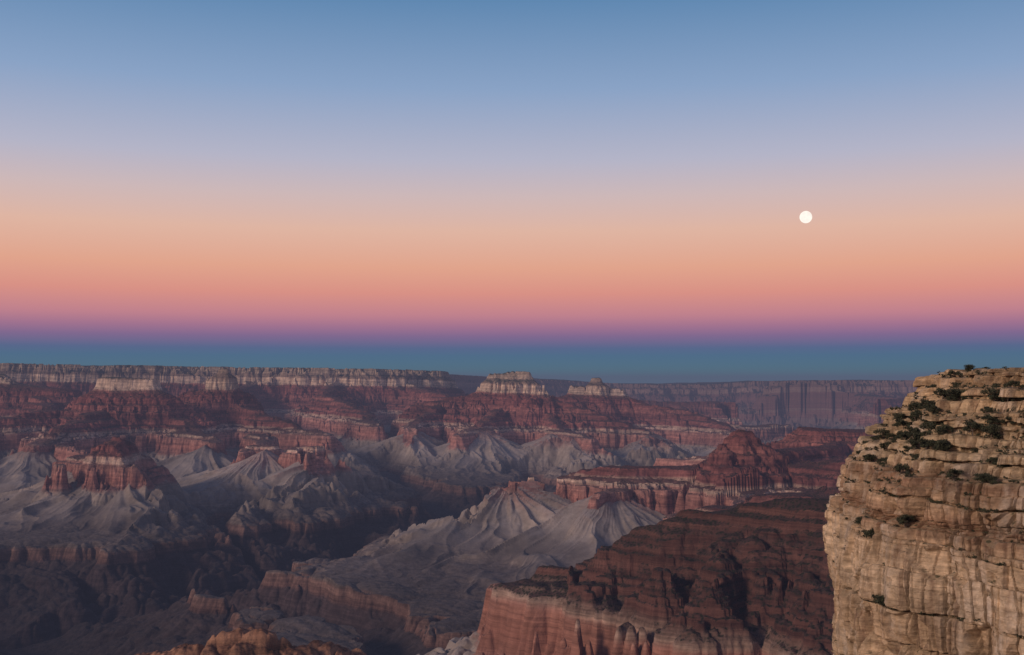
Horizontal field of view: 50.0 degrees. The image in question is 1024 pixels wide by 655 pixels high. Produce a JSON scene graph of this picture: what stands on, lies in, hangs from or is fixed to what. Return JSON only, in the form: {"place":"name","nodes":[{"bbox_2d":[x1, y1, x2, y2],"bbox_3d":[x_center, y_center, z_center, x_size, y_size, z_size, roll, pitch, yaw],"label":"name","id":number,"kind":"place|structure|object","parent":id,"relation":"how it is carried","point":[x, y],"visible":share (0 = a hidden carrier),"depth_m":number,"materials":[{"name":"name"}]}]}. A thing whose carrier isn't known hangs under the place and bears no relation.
{"place":"outdoors","nodes":[
{"label":"outdoors","id":0,"kind":"place"},
{"bbox_2d":[0,363,917,654],"bbox_3d":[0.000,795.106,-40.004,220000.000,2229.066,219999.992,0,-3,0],"label":"canyon terrain","id":1,"kind":"structure","parent":0,"point":[152,509],"depth_m":6605.94,"materials":[{"name":"brown stone"}]},
{"bbox_2d":[0,0,1023,383],"label":"sky","id":2,"kind":"structure","parent":0,"point":[612,191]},
{"bbox_2d":[800,211,811,222],"bbox_3d":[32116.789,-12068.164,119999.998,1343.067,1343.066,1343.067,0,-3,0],"label":"moon","id":3,"kind":"object","parent":2,"relation":"in","point":[805,216],"visible":1,"depth_m":119540.41,"materials":[{"name":"white"}]},
{"bbox_2d":[822,367,1023,654],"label":"limestone cliff","id":4,"kind":"structure","parent":0,"point":[929,567],"depth_m":264.82,"materials":[{"name":"beige stone"}]},
{"bbox_2d":[853,516,862,524],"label":"juniper tree","id":5,"kind":"object","parent":4,"relation":"on","point":[858,518],"visible":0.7,"depth_m":290.68,"materials":[{"name":"green plant"}]},
{"bbox_2d":[861,528,875,538],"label":"juniper tree","id":6,"kind":"object","parent":4,"relation":"on","point":[867,533],"visible":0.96,"depth_m":280.21,"materials":[{"name":"green plant"}]},
{"bbox_2d":[863,453,874,459],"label":"juniper tree","id":7,"kind":"object","parent":4,"relation":"on","point":[865,457],"visible":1,"depth_m":314.04,"materials":[{"name":"green plant"}]},
{"bbox_2d":[862,455,876,461],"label":"juniper tree","id":8,"kind":"object","parent":4,"relation":"on","point":[871,458],"visible":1,"depth_m":314.22,"materials":[{"name":"green plant"}]},
{"bbox_2d":[871,594,884,605],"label":"juniper tree","id":9,"kind":"object","parent":4,"relation":"on","point":[874,596],"visible":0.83,"depth_m":269.02,"materials":[{"name":"green plant"}]},
{"bbox_2d":[873,595,884,606],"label":"juniper tree","id":10,"kind":"object","parent":4,"relation":"on","point":[881,602],"visible":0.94,"depth_m":267.67,"materials":[{"name":"green plant"}]},
{"bbox_2d":[877,457,887,463],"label":"juniper tree","id":11,"kind":"object","parent":4,"relation":"on","point":[881,459],"visible":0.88,"depth_m":302.35,"materials":[{"name":"green plant"}]},
{"bbox_2d":[873,428,892,438],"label":"juniper tree","id":12,"kind":"object","parent":4,"relation":"on","point":[885,433],"visible":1,"depth_m":318.64,"materials":[{"name":"green plant"}]},
{"bbox_2d":[879,441,891,451],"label":"juniper tree","id":13,"kind":"object","parent":4,"relation":"on","point":[884,445],"visible":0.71,"depth_m":313.38,"materials":[{"name":"green plant"}]},
{"bbox_2d":[880,485,891,495],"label":"juniper tree","id":14,"kind":"object","parent":4,"relation":"on","point":[884,489],"visible":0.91,"depth_m":275.99,"materials":[{"name":"green plant"}]},
{"bbox_2d":[892,412,904,419],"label":"juniper tree","id":15,"kind":"object","parent":4,"relation":"on","point":[898,415],"visible":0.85,"depth_m":316.55,"materials":[{"name":"green plant"}]},
{"bbox_2d":[892,417,908,428],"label":"juniper tree","id":16,"kind":"object","parent":4,"relation":"on","point":[899,421],"visible":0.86,"depth_m":309.56,"materials":[{"name":"green plant"}]},
{"bbox_2d":[894,430,906,438],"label":"juniper tree","id":17,"kind":"object","parent":4,"relation":"on","point":[901,432],"visible":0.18,"depth_m":298.77,"materials":[{"name":"green plant"}]},
{"bbox_2d":[892,463,909,473],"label":"juniper tree","id":18,"kind":"object","parent":4,"relation":"on","point":[899,467],"visible":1,"depth_m":277.29,"materials":[{"name":"green plant"}]},
{"bbox_2d":[895,432,908,439],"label":"juniper tree","id":19,"kind":"object","parent":4,"relation":"on","point":[900,434],"visible":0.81,"depth_m":291.88,"materials":[{"name":"green plant"}]},
{"bbox_2d":[896,514,915,527],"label":"juniper tree","id":20,"kind":"object","parent":4,"relation":"on","point":[905,518],"visible":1,"depth_m":269.07,"materials":[{"name":"green plant"}]},
{"bbox_2d":[904,425,919,436],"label":"juniper tree","id":21,"kind":"object","parent":4,"relation":"on","point":[912,429],"visible":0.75,"depth_m":290.05,"materials":[{"name":"green plant"}]},
{"bbox_2d":[905,439,918,445],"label":"juniper tree","id":22,"kind":"object","parent":4,"relation":"on","point":[912,442],"visible":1,"depth_m":283.93,"materials":[{"name":"green plant"}]},
{"bbox_2d":[908,401,919,408],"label":"juniper tree","id":23,"kind":"object","parent":4,"relation":"on","point":[912,404],"visible":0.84,"depth_m":313.38,"materials":[{"name":"green plant"}]},
{"bbox_2d":[908,452,919,457],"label":"juniper tree","id":24,"kind":"object","parent":4,"relation":"on","point":[915,455],"visible":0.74,"depth_m":279.44,"materials":[{"name":"green plant"}]},
{"bbox_2d":[908,411,921,420],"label":"juniper tree","id":25,"kind":"object","parent":4,"relation":"on","point":[915,414],"visible":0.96,"depth_m":293.48,"materials":[{"name":"green plant"}]},
{"bbox_2d":[905,431,927,442],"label":"juniper tree","id":26,"kind":"object","parent":4,"relation":"on","point":[916,436],"visible":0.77,"depth_m":285.51,"materials":[{"name":"green plant"}]},
{"bbox_2d":[918,399,929,408],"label":"juniper tree","id":27,"kind":"object","parent":4,"relation":"on","point":[922,401],"visible":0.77,"depth_m":307.18,"materials":[{"name":"green plant"}]},
{"bbox_2d":[917,437,935,449],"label":"juniper tree","id":28,"kind":"object","parent":4,"relation":"on","point":[923,443],"visible":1,"depth_m":272.99,"materials":[{"name":"green plant"}]},
{"bbox_2d":[833,367,1023,654],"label":"cliff scrub","id":29,"kind":"object","parent":4,"relation":"on","point":[907,473],"visible":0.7,"depth_m":273.69,"materials":[{"name":"green plant"}]},
{"bbox_2d":[919,421,939,433],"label":"juniper tree","id":30,"kind":"object","parent":4,"relation":"on","point":[928,425],"visible":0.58,"depth_m":281.26,"materials":[{"name":"green plant"}]},
{"bbox_2d":[924,400,936,404],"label":"juniper tree","id":31,"kind":"object","parent":4,"relation":"on","point":[932,402],"visible":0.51,"depth_m":303.73,"materials":[{"name":"green plant"}]},
{"bbox_2d":[927,405,941,413],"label":"juniper tree","id":32,"kind":"object","parent":4,"relation":"on","point":[931,408],"visible":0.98,"depth_m":285.74,"materials":[{"name":"green plant"}]},
{"bbox_2d":[935,387,946,399],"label":"juniper tree","id":33,"kind":"object","parent":4,"relation":"on","point":[942,392],"visible":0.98,"depth_m":289.52,"materials":[{"name":"green plant"}]},
{"bbox_2d":[934,441,949,449],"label":"juniper tree","id":34,"kind":"object","parent":4,"relation":"on","point":[942,443],"visible":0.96,"depth_m":268.57,"materials":[{"name":"green plant"}]},
{"bbox_2d":[933,424,953,434],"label":"juniper tree","id":35,"kind":"object","parent":4,"relation":"on","point":[939,429],"visible":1,"depth_m":273.36,"materials":[{"name":"green plant"}]},
{"bbox_2d":[934,439,952,450],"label":"juniper tree","id":36,"kind":"object","parent":4,"relation":"on","point":[940,446],"visible":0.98,"depth_m":268.90,"materials":[{"name":"green plant"}]},
{"bbox_2d":[940,445,949,449],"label":"juniper tree","id":37,"kind":"object","parent":4,"relation":"on","point":[946,447],"visible":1,"depth_m":268.27,"materials":[{"name":"green plant"}]},
{"bbox_2d":[947,396,957,400],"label":"juniper tree","id":38,"kind":"object","parent":4,"relation":"on","point":[952,398],"visible":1,"depth_m":283.95,"materials":[{"name":"green plant"}]},
{"bbox_2d":[945,387,961,400],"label":"juniper tree","id":39,"kind":"object","parent":4,"relation":"on","point":[954,392],"visible":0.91,"depth_m":285.69,"materials":[{"name":"green plant"}]},
{"bbox_2d":[946,370,960,375],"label":"juniper tree","id":40,"kind":"object","parent":4,"relation":"on","point":[950,372],"visible":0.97,"depth_m":307.90,"materials":[{"name":"green plant"}]},
{"bbox_2d":[946,468,963,480],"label":"juniper tree","id":41,"kind":"object","parent":4,"relation":"on","point":[952,472],"visible":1,"depth_m":258.44,"materials":[{"name":"green plant"}]},
{"bbox_2d":[964,364,975,371],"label":"juniper tree","id":42,"kind":"object","parent":4,"relation":"on","point":[968,365],"visible":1,"depth_m":289.86,"materials":[{"name":"green plant"}]},
{"bbox_2d":[962,420,983,435],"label":"juniper tree","id":43,"kind":"object","parent":4,"relation":"on","point":[969,425],"visible":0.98,"depth_m":267.51,"materials":[{"name":"green plant"}]},
{"bbox_2d":[972,473,982,483],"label":"juniper tree","id":44,"kind":"object","parent":4,"relation":"on","point":[975,477],"visible":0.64,"depth_m":254.07,"materials":[{"name":"green plant"}]},
{"bbox_2d":[978,472,992,482],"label":"juniper tree","id":45,"kind":"object","parent":4,"relation":"on","point":[983,476],"visible":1,"depth_m":250.23,"materials":[{"name":"green plant"}]},
{"bbox_2d":[980,406,991,413],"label":"juniper tree","id":46,"kind":"object","parent":4,"relation":"on","point":[983,409],"visible":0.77,"depth_m":269.59,"materials":[{"name":"green plant"}]},
{"bbox_2d":[977,423,1001,439],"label":"juniper tree","id":47,"kind":"object","parent":4,"relation":"on","point":[992,430],"visible":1,"depth_m":263.62,"materials":[{"name":"green plant"}]},
{"bbox_2d":[980,414,999,423],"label":"juniper tree","id":48,"kind":"object","parent":4,"relation":"on","point":[989,418],"visible":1,"depth_m":265.11,"materials":[{"name":"green plant"}]},
{"bbox_2d":[980,387,1002,400],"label":"juniper tree","id":49,"kind":"object","parent":4,"relation":"on","point":[992,390],"visible":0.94,"depth_m":273.67,"materials":[{"name":"green plant"}]},
{"bbox_2d":[986,457,996,463],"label":"juniper tree","id":50,"kind":"object","parent":4,"relation":"on","point":[990,459],"visible":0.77,"depth_m":259.00,"materials":[{"name":"green plant"}]},
{"bbox_2d":[986,476,997,483],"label":"juniper tree","id":51,"kind":"object","parent":4,"relation":"on","point":[993,478],"visible":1,"depth_m":249.31,"materials":[{"name":"green plant"}]},
{"bbox_2d":[992,457,999,464],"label":"juniper tree","id":52,"kind":"object","parent":4,"relation":"on","point":[995,459],"visible":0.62,"depth_m":255.81,"materials":[{"name":"green plant"}]},
{"bbox_2d":[995,416,1014,425],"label":"juniper tree","id":53,"kind":"object","parent":4,"relation":"on","point":[1007,418],"visible":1,"depth_m":264.12,"materials":[{"name":"green plant"}]},
{"bbox_2d":[1004,379,1019,386],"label":"juniper tree","id":54,"kind":"object","parent":4,"relation":"on","point":[1012,382],"visible":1,"depth_m":268.45,"materials":[{"name":"green plant"}]}
]}

